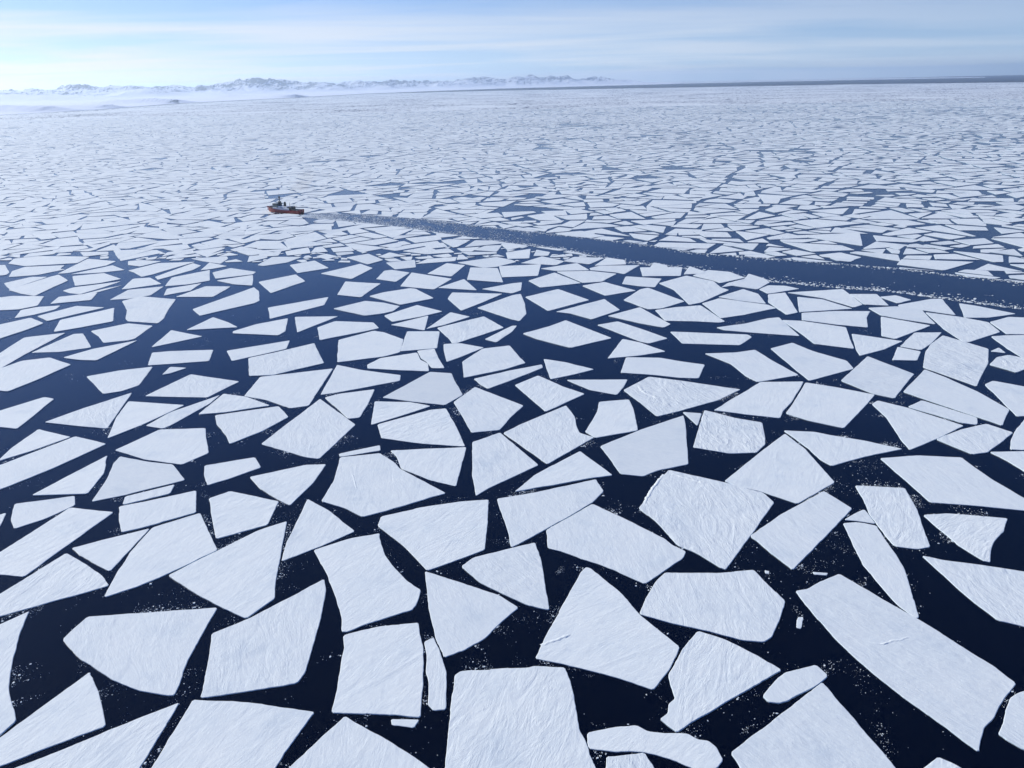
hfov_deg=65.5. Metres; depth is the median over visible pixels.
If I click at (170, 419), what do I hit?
ice floe
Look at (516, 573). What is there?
ice floe
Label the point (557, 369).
ice floe
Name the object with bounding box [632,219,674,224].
ice floe
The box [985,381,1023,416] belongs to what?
ice floe
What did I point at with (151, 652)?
ice floe
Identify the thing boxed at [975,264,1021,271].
ice floe
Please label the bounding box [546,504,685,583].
ice floe
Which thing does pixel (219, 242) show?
ice floe
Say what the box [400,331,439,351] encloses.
ice floe
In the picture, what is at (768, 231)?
ice floe
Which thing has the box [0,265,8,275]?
ice floe
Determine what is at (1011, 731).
ice floe
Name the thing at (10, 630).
ice floe
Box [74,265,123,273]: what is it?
ice floe
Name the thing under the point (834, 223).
ice floe
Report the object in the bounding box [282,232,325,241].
ice floe
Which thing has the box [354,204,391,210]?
ice floe
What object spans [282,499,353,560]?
ice floe
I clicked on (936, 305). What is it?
ice floe
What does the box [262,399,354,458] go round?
ice floe
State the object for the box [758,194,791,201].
ice floe
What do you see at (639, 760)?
ice floe
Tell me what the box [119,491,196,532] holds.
ice floe
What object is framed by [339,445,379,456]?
ice floe
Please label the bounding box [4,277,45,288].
ice floe
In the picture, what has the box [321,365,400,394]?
ice floe
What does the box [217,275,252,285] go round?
ice floe
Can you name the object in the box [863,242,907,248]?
ice floe
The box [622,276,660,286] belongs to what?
ice floe
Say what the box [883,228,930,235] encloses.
ice floe
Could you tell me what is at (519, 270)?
ice floe
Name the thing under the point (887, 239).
ice floe
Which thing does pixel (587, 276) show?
ice floe
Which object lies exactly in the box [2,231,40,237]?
ice floe
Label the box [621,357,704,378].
ice floe
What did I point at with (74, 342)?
ice floe
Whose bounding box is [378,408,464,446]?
ice floe
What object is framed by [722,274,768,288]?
ice floe
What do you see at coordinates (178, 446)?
ice floe
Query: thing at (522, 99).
pack ice
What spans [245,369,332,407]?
ice floe
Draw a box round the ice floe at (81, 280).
[73,273,119,285]
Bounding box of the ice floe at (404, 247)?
[383,241,438,250]
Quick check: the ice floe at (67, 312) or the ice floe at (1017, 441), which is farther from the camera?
the ice floe at (67, 312)
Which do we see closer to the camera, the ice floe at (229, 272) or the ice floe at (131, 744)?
the ice floe at (131, 744)
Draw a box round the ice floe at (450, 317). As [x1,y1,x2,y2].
[427,312,468,328]
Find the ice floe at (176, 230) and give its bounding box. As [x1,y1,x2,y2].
[163,227,196,234]
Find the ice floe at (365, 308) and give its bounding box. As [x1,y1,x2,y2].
[334,301,399,315]
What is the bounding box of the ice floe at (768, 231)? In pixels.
[747,228,783,234]
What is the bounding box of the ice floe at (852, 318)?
[802,311,869,327]
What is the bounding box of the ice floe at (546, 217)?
[528,213,561,220]
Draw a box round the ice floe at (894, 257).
[850,251,899,260]
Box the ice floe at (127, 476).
[92,457,184,501]
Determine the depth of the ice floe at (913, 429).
604.48 m
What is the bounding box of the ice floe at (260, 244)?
[244,241,283,247]
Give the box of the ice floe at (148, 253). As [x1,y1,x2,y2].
[120,250,163,260]
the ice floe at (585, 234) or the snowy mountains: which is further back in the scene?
the snowy mountains
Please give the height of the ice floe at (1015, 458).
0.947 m
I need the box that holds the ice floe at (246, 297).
[193,287,259,315]
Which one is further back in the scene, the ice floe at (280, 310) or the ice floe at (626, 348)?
the ice floe at (280, 310)
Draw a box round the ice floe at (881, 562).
[843,522,918,617]
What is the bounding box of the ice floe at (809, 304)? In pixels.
[797,297,851,311]
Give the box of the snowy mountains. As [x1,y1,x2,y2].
[0,75,680,114]
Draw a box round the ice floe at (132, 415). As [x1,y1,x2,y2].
[108,401,183,437]
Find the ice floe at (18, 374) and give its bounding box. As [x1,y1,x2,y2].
[0,358,70,391]
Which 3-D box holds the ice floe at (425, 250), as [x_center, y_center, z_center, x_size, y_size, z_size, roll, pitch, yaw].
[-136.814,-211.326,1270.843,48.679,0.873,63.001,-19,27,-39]
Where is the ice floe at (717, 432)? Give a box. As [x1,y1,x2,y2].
[693,410,764,453]
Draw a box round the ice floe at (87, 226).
[80,224,129,229]
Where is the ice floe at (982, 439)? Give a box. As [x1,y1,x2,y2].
[937,424,1012,454]
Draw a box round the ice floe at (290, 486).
[250,464,325,504]
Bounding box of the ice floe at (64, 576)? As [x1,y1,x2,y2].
[0,554,108,616]
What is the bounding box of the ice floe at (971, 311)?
[959,303,1014,317]
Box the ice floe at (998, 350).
[992,348,1004,352]
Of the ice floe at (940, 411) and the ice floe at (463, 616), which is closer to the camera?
the ice floe at (463, 616)
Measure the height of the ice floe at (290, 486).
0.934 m
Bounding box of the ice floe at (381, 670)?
[332,623,423,717]
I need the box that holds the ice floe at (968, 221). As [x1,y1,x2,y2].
[951,219,984,223]
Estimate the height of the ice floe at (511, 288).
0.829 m
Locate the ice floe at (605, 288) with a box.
[583,282,634,295]
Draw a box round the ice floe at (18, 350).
[0,333,64,367]
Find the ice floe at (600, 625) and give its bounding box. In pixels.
[536,567,678,689]
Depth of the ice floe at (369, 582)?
426.93 m
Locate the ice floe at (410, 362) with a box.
[367,353,428,371]
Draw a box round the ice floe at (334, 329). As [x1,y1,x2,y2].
[317,321,378,339]
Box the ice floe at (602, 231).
[586,229,627,235]
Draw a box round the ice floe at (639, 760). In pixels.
[606,753,653,767]
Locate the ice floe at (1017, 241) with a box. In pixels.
[992,238,1023,246]
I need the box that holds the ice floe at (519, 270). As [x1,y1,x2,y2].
[499,264,540,276]
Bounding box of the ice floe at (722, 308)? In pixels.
[702,298,774,317]
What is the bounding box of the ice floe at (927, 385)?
[904,370,1008,425]
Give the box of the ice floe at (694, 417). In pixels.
[683,412,701,425]
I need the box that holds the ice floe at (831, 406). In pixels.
[786,383,874,427]
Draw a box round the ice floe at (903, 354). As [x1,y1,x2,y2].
[892,347,920,360]
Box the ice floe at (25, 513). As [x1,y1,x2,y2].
[11,496,74,528]
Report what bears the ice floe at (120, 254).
on the sea water
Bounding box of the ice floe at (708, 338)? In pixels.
[671,332,750,344]
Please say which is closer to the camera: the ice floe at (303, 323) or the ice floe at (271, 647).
the ice floe at (271, 647)
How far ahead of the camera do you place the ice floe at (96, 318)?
926.85 m
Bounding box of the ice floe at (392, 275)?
[377,270,408,281]
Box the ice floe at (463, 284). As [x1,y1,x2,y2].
[439,279,475,289]
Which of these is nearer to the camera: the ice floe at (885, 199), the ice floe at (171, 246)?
the ice floe at (171, 246)
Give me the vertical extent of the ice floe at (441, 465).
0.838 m
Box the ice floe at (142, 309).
[122,296,175,322]
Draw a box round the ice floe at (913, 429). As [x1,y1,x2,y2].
[872,401,962,449]
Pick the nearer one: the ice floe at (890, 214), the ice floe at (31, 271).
the ice floe at (31, 271)
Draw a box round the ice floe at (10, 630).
[0,612,29,735]
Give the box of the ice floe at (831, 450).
[784,430,901,465]
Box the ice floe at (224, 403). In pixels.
[199,394,269,414]
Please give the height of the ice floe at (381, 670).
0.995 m
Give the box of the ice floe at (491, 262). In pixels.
[458,257,515,267]
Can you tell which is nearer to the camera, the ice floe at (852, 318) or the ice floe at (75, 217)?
the ice floe at (852, 318)
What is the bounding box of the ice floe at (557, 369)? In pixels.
[544,359,592,378]
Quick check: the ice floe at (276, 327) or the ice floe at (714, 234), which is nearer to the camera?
the ice floe at (276, 327)
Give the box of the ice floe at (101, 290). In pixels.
[85,286,118,293]
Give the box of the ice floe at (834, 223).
[812,219,861,225]
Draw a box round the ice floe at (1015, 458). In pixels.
[991,451,1023,470]
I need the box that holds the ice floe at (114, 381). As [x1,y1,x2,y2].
[87,367,152,393]
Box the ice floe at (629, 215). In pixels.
[610,212,644,218]
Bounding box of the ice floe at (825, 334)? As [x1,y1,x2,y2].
[782,320,853,348]
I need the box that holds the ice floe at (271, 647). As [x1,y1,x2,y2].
[201,580,325,697]
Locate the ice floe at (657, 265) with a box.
[651,263,667,266]
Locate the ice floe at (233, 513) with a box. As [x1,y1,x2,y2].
[209,491,278,538]
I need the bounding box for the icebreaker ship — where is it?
[267,196,303,213]
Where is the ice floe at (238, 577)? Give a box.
[169,522,286,618]
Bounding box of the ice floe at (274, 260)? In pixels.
[258,257,300,265]
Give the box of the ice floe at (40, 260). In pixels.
[9,256,88,265]
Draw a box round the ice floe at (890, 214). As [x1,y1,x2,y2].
[860,210,919,219]
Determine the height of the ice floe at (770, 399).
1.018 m
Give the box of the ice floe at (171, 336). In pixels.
[152,330,201,346]
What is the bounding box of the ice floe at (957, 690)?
[796,574,1015,750]
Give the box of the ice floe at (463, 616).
[425,572,517,656]
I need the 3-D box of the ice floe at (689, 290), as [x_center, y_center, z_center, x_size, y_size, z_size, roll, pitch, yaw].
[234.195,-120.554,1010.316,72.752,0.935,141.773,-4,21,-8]
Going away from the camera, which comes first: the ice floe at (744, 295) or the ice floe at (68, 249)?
the ice floe at (744, 295)
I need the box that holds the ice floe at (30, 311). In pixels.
[15,306,59,317]
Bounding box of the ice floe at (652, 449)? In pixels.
[601,416,687,476]
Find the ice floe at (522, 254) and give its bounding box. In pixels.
[506,249,530,258]
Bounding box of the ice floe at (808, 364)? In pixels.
[771,343,852,380]
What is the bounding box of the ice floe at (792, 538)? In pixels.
[751,492,851,569]
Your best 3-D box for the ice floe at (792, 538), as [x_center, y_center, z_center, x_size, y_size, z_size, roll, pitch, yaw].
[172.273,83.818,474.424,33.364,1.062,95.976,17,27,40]
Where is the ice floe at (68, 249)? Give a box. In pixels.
[53,246,87,252]
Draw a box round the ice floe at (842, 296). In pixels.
[788,289,861,306]
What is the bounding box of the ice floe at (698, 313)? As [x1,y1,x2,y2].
[655,305,724,322]
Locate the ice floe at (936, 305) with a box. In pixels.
[898,299,954,314]
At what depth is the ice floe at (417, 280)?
1076.28 m
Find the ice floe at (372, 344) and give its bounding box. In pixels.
[337,331,402,361]
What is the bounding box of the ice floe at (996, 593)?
[923,556,1023,626]
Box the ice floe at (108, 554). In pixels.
[72,529,148,570]
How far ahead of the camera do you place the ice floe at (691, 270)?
1099.26 m
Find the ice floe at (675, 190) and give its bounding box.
[649,188,689,193]
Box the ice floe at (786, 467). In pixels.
[725,434,833,503]
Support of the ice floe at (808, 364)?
on the sea water
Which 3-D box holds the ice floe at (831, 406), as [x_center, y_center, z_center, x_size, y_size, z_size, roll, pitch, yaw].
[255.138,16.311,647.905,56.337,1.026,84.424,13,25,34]
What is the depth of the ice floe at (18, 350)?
834.16 m
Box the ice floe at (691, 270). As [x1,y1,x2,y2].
[684,266,704,274]
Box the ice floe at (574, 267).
[541,263,587,270]
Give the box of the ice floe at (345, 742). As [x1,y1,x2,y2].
[289,717,428,767]
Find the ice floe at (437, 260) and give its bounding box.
[417,257,456,263]
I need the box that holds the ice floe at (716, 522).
[639,470,773,569]
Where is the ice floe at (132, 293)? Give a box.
[110,286,162,299]
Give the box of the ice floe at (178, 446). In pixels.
[116,428,208,464]
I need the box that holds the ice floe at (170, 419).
[147,395,219,428]
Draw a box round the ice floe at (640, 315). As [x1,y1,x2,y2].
[609,307,669,327]
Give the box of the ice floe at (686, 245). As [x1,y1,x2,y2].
[654,242,714,248]
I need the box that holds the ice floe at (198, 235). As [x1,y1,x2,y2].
[182,232,216,237]
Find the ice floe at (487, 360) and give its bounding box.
[462,346,524,377]
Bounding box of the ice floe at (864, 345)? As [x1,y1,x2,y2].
[852,334,901,355]
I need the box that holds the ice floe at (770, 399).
[715,381,802,417]
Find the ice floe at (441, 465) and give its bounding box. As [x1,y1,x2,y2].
[391,447,465,485]
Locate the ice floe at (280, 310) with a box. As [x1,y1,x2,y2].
[268,297,327,318]
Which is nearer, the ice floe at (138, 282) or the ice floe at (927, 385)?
the ice floe at (927, 385)
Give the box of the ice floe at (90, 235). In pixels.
[75,233,119,238]
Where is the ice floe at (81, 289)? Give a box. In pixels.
[64,281,119,293]
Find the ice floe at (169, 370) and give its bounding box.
[163,367,185,374]
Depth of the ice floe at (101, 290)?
1065.87 m
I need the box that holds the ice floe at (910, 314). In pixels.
[869,306,934,323]
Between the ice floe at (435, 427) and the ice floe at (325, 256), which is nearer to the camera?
the ice floe at (435, 427)
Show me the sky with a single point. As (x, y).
(45, 44)
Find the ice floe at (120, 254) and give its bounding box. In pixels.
[114,249,152,258]
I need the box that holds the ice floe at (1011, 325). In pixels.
[990,317,1023,334]
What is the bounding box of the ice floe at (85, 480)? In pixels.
[33,456,107,495]
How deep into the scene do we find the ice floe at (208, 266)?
1193.48 m
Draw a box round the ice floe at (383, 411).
[371,401,429,424]
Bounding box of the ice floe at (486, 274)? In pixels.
[467,267,502,282]
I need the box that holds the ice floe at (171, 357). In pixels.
[148,350,212,365]
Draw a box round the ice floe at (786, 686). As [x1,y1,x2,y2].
[763,665,826,703]
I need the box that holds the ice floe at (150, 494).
[123,485,174,504]
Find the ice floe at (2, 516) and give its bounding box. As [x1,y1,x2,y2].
[0,513,5,525]
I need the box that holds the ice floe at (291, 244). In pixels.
[284,240,332,248]
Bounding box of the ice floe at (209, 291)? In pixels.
[177,286,229,296]
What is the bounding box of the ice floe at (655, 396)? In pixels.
[624,377,739,415]
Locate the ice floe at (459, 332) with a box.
[438,317,502,342]
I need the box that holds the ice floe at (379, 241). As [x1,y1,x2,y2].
[354,238,398,244]
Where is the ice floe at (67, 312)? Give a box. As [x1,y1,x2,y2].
[38,306,103,320]
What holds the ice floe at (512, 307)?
on the sea water
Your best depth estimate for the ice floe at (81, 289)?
1077.88 m
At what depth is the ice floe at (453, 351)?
796.13 m
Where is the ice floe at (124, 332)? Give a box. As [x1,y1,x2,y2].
[91,323,151,342]
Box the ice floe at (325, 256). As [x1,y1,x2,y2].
[317,254,336,258]
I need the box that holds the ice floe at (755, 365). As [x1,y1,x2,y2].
[706,350,797,381]
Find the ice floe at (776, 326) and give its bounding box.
[717,317,798,335]
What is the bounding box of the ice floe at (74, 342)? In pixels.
[32,333,90,352]
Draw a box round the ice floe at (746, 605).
[640,570,784,641]
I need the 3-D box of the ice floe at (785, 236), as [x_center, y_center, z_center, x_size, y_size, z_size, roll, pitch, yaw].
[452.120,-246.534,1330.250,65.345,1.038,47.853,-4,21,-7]
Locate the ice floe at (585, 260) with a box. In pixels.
[564,257,603,263]
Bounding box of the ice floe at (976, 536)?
[924,513,1007,561]
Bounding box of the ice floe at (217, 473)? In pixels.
[204,457,260,484]
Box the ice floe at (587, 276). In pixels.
[557,271,615,282]
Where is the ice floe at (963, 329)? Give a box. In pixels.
[926,312,999,341]
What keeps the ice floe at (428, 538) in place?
on the sea water
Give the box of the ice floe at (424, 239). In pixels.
[406,235,441,242]
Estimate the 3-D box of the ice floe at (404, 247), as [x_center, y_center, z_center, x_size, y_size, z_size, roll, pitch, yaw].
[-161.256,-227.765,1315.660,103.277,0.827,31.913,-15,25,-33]
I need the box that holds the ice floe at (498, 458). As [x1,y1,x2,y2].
[472,433,537,495]
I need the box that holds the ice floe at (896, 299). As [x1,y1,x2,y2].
[881,295,910,302]
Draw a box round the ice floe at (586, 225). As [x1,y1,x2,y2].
[572,222,619,229]
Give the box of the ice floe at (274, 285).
[259,275,304,292]
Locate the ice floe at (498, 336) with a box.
[485,326,516,341]
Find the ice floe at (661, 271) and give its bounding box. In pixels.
[640,267,681,275]
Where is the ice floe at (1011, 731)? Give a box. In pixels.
[998,691,1023,749]
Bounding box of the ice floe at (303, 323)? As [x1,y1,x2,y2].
[295,316,336,331]
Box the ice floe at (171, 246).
[138,244,188,248]
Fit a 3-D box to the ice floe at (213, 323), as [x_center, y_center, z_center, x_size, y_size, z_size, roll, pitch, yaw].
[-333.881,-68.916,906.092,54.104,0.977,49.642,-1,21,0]
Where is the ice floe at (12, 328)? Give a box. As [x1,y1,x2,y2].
[0,318,42,338]
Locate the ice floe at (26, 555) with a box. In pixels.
[0,508,112,576]
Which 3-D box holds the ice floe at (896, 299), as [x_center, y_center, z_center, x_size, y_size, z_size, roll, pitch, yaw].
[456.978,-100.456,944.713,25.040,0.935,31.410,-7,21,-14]
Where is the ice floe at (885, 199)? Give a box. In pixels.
[878,197,920,203]
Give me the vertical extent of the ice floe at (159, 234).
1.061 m
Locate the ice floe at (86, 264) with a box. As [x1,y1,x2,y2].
[58,259,115,273]
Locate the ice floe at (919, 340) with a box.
[901,332,940,349]
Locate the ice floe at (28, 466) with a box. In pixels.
[0,437,104,489]
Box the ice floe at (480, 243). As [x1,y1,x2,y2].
[466,240,501,246]
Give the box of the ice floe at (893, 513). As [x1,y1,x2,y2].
[855,486,929,549]
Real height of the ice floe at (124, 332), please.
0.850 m
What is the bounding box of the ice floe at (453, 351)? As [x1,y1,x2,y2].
[444,343,482,361]
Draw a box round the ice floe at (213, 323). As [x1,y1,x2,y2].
[187,317,236,329]
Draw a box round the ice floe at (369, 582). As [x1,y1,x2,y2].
[314,533,420,631]
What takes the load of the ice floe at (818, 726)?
on the sea water
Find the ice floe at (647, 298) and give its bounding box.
[624,288,683,308]
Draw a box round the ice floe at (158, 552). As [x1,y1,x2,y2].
[105,513,216,596]
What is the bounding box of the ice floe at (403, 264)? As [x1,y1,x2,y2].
[387,260,415,268]
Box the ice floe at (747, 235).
[736,231,767,239]
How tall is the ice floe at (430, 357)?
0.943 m
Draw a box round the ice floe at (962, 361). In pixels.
[923,336,988,385]
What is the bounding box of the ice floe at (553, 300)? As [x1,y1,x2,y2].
[526,289,588,310]
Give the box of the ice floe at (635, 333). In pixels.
[598,322,666,342]
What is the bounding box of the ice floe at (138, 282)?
[122,278,160,288]
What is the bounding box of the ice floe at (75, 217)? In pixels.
[34,214,87,221]
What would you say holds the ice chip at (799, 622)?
on the sea water
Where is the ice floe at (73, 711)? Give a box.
[0,673,105,766]
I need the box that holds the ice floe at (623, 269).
[590,265,639,273]
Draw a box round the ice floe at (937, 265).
[897,259,972,269]
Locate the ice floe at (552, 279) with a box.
[529,273,579,287]
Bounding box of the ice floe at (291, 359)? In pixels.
[248,343,323,375]
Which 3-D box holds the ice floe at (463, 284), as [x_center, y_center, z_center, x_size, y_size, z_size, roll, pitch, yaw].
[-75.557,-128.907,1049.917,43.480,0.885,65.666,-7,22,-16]
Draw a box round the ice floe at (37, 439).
[0,429,69,460]
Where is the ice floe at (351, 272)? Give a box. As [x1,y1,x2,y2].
[321,264,371,278]
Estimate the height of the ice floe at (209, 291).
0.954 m
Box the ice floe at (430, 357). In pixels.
[417,349,443,368]
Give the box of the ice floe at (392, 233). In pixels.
[375,229,412,237]
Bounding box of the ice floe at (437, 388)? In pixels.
[383,372,462,404]
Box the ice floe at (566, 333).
[524,320,610,347]
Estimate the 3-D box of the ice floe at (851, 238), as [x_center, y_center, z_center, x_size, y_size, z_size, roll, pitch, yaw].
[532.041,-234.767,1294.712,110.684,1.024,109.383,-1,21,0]
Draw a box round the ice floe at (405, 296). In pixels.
[370,288,432,304]
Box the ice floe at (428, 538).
[378,500,488,570]
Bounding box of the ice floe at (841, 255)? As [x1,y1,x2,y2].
[820,252,860,259]
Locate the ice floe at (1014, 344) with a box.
[992,335,1023,357]
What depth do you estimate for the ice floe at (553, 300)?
973.55 m
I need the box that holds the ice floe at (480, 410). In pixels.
[454,387,522,432]
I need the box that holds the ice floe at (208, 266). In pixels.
[201,263,225,269]
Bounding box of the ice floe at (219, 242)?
[201,239,240,245]
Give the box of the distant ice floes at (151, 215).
[0,98,1023,281]
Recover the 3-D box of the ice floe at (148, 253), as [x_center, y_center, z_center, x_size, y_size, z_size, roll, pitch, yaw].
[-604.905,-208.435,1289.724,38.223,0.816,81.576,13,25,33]
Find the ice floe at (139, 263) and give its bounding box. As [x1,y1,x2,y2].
[128,260,160,266]
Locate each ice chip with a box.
[796,617,802,628]
[813,572,827,575]
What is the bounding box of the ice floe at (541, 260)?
[523,256,563,264]
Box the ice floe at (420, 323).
[392,316,427,329]
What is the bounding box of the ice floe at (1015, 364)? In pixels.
[990,355,1023,372]
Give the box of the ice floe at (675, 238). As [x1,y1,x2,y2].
[659,236,695,241]
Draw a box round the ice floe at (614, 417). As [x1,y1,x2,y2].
[585,400,637,437]
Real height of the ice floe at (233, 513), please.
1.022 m
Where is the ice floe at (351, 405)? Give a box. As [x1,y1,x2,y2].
[325,389,374,418]
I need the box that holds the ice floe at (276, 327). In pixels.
[233,318,287,335]
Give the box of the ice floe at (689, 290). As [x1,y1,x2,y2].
[659,276,728,304]
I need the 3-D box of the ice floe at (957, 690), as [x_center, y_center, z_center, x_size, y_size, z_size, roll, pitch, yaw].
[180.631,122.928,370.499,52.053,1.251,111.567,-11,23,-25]
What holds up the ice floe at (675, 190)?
on the sea water
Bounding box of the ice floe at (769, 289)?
[760,285,798,293]
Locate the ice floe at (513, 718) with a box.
[445,666,595,767]
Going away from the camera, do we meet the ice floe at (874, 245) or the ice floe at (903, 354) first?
the ice floe at (903, 354)
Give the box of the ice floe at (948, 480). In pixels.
[881,455,1023,510]
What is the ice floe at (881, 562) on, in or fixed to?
on the sea water
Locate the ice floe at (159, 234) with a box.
[134,230,185,239]
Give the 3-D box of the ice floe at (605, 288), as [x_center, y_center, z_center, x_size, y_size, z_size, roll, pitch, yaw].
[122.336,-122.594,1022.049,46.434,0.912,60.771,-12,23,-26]
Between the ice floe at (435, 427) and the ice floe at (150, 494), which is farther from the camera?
the ice floe at (435, 427)
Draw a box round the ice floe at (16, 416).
[0,397,53,428]
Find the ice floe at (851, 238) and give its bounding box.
[798,233,862,245]
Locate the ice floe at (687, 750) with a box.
[587,725,722,767]
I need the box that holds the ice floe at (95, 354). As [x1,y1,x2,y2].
[64,341,135,360]
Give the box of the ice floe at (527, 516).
[497,480,602,546]
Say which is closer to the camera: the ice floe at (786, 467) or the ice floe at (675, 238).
the ice floe at (786, 467)
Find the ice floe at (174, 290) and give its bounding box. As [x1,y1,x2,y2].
[164,283,200,295]
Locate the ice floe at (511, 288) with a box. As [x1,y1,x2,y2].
[483,282,521,292]
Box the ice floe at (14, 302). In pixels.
[0,296,43,309]
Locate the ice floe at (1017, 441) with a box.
[1010,421,1023,449]
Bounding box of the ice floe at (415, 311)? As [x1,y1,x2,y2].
[385,305,441,321]
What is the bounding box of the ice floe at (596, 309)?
[557,299,619,318]
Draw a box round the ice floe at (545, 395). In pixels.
[515,376,583,411]
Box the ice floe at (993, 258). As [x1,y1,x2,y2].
[954,251,1003,261]
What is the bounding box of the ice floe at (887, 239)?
[873,235,919,242]
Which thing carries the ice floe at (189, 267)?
on the sea water
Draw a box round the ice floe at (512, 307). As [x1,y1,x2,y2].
[478,294,525,320]
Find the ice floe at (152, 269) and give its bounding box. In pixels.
[129,262,193,276]
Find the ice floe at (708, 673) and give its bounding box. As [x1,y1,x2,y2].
[661,631,780,731]
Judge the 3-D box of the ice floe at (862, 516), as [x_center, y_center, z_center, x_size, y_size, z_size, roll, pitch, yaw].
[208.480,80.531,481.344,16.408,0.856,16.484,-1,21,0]
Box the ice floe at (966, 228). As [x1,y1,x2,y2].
[946,225,988,230]
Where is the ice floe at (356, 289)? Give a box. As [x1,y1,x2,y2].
[337,281,379,296]
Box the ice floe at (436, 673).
[424,638,446,710]
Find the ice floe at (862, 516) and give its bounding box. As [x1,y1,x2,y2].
[845,510,874,523]
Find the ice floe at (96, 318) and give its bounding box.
[54,308,113,331]
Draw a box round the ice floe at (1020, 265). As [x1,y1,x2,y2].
[1010,264,1023,267]
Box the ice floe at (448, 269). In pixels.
[428,263,464,276]
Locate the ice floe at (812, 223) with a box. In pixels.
[793,220,831,227]
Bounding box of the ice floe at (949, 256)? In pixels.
[934,254,979,259]
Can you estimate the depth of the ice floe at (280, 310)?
964.08 m
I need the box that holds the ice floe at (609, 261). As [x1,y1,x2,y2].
[595,258,625,265]
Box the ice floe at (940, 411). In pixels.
[909,401,977,424]
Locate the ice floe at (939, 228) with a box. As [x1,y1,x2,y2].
[916,225,975,236]
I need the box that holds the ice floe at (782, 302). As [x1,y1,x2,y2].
[768,293,797,314]
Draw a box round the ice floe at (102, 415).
[46,393,131,428]
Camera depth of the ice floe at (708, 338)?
816.04 m
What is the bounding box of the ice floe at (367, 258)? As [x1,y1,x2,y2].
[347,254,382,263]
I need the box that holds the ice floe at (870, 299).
[850,294,888,305]
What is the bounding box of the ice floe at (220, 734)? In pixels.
[152,700,313,767]
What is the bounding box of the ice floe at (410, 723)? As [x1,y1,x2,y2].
[391,719,418,727]
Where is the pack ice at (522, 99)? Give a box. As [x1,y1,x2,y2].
[0,82,1023,119]
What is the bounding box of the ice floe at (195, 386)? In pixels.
[146,374,238,397]
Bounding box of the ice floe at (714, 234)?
[694,231,730,237]
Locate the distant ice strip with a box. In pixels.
[674,77,984,83]
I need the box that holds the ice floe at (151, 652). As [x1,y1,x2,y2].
[63,608,216,695]
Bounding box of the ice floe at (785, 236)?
[767,233,806,239]
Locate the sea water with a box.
[0,75,1023,767]
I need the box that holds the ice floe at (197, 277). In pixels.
[165,270,209,285]
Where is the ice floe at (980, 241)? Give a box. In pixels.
[954,238,992,244]
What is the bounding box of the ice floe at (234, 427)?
[215,406,287,443]
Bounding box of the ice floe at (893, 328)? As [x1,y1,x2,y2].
[881,317,929,338]
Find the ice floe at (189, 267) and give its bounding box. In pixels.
[155,263,200,279]
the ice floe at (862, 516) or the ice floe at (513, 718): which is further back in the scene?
the ice floe at (862, 516)
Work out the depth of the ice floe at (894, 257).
1172.35 m
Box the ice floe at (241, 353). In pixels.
[227,341,289,360]
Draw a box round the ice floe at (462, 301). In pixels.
[448,292,501,310]
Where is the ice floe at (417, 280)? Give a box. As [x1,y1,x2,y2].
[401,273,450,289]
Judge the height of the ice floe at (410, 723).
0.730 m
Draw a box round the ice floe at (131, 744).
[16,703,178,767]
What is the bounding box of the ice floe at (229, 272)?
[213,268,255,278]
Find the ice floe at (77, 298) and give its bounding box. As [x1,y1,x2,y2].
[51,293,96,303]
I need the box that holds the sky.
[0,0,1023,90]
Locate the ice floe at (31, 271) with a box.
[9,265,64,276]
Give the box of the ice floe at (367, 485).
[322,453,444,516]
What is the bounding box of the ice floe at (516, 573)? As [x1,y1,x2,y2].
[462,543,548,609]
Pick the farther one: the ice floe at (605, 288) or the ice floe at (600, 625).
the ice floe at (605, 288)
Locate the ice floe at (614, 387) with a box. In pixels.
[567,379,626,394]
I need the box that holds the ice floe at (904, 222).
[871,220,923,225]
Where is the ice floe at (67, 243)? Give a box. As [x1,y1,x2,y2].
[35,241,82,246]
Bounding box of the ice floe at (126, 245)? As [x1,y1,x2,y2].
[116,241,160,248]
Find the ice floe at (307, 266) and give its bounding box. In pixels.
[290,261,327,272]
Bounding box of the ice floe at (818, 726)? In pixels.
[732,683,894,767]
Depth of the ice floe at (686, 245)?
1272.86 m
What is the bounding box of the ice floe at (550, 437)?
[504,406,592,463]
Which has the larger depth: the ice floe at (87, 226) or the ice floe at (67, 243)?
the ice floe at (87, 226)
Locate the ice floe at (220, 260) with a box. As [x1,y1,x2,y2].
[192,256,227,263]
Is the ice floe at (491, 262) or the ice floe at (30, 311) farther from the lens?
the ice floe at (491, 262)
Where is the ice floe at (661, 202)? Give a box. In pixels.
[647,200,695,206]
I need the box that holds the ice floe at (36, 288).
[9,275,67,295]
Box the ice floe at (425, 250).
[404,247,439,253]
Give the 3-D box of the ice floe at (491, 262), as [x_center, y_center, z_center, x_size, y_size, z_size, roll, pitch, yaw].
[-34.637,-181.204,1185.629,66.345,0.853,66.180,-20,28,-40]
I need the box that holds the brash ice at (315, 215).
[1,211,1023,766]
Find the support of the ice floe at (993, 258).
on the sea water
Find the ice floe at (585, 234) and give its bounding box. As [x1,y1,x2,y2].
[555,231,594,237]
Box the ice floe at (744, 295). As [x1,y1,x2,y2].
[719,289,765,303]
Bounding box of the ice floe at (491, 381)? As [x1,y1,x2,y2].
[474,365,542,388]
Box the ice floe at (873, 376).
[841,357,913,397]
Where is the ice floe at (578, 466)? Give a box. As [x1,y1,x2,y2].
[515,452,611,491]
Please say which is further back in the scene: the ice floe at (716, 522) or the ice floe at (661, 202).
the ice floe at (661, 202)
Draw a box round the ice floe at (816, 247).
[783,242,853,251]
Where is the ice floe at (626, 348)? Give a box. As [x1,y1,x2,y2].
[608,339,664,357]
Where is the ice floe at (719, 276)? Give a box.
[693,270,743,282]
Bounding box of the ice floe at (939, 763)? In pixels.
[924,758,960,767]
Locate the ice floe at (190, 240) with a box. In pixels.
[179,237,212,244]

